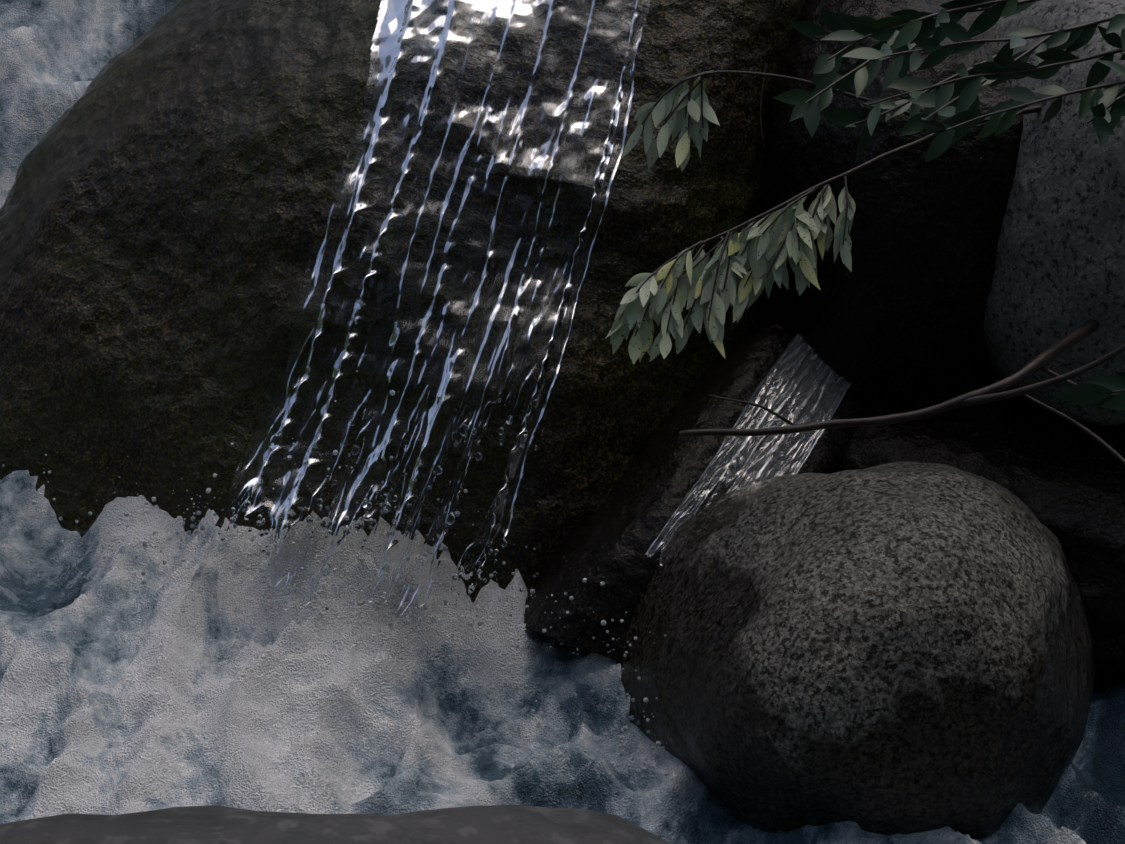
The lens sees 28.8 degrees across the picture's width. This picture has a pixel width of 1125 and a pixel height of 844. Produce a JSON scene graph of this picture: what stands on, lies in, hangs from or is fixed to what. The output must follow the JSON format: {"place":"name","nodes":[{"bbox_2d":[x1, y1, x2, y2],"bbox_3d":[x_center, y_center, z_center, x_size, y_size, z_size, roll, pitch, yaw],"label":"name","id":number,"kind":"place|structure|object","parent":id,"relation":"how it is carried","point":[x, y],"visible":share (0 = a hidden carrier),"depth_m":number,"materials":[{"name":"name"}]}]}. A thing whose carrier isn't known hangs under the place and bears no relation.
{"place":"outdoors","nodes":[
{"label":"outdoors","id":0,"kind":"place"},
{"bbox_2d":[0,470,1124,843],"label":"river water","id":1,"kind":"structure","parent":0,"point":[302,716],"depth_m":2.49,"materials":[{"name":"white liquid"}]},
{"bbox_2d":[95,398,567,738],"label":"spray drops","id":2,"kind":"object","parent":1,"relation":"on","point":[358,526],"visible":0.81,"depth_m":2.52,"materials":[{"name":"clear liquid"}]},
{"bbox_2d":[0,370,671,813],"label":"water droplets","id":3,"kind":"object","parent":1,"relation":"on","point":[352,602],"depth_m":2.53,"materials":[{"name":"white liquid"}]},
{"bbox_2d":[615,462,1094,838],"bbox_3d":[0.321,0.260,2.465,0.592,0.466,0.529,0,30,0],"label":"round boulder","id":4,"kind":"object","parent":1,"relation":"in","point":[905,648],"visible":0.94,"depth_m":2.27,"materials":[{"name":"grey stone"}]},
{"bbox_2d":[841,383,1124,682],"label":"rock","id":5,"kind":"object","parent":1,"relation":"on","point":[1062,479],"visible":0.27,"depth_m":2.61,"materials":[{"name":"black stone"}]},
{"bbox_2d":[983,0,1124,425],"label":"boulder","id":6,"kind":"object","parent":5,"relation":"on","point":[1059,273],"visible":0.5,"depth_m":2.52,"materials":[{"name":"grey stone"}]},
{"bbox_2d":[605,0,1124,465],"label":"willow branch","id":7,"kind":"object","parent":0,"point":[769,243],"visible":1,"depth_m":2.38,"materials":[{"name":"green plant"}]},
{"label":"stream bed ground","id":8,"kind":"structure","parent":0,"visible":0},
{"bbox_2d":[0,0,805,602],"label":"wet boulder","id":9,"kind":"object","parent":8,"relation":"on","point":[168,192],"visible":0.25,"depth_m":2.77,"materials":[{"name":"black stone"}]},
{"bbox_2d":[190,0,649,625],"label":"waterfall","id":10,"kind":"structure","parent":9,"relation":"on","point":[452,242],"depth_m":2.61,"materials":[{"name":"clear liquid"}]},
{"bbox_2d":[524,320,867,662],"bbox_3d":[0.292,0.011,2.815,0.301,0.423,0.958,20,36,31],"label":"rock","id":11,"kind":"object","parent":9,"relation":"on","point":[611,538],"visible":0.35,"depth_m":2.59,"materials":[{"name":"black stone"}]},
{"bbox_2d":[646,333,851,565],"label":"cascade","id":12,"kind":"object","parent":11,"relation":"on","point":[801,382],"visible":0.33,"depth_m":2.62,"materials":[{"name":"clear liquid"}]},
{"bbox_2d":[750,0,1022,406],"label":"rock","id":13,"kind":"object","parent":9,"relation":"on","point":[896,315],"visible":0.25,"depth_m":2.62,"materials":[{"name":"black stone"}]},
{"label":"wooded bank","id":14,"kind":"structure","parent":0,"visible":0},
{"bbox_2d":[0,0,180,557],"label":"white water","id":15,"kind":"structure","parent":14,"relation":"on","point":[56,56],"depth_m":3.37,"materials":[{"name":"white liquid"}]},
{"bbox_2d":[0,805,668,843],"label":"foreground rock","id":16,"kind":"object","parent":14,"relation":"on","point":[489,824],"visible":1,"depth_m":1.49,"materials":[{"name":"stone"}]}
]}

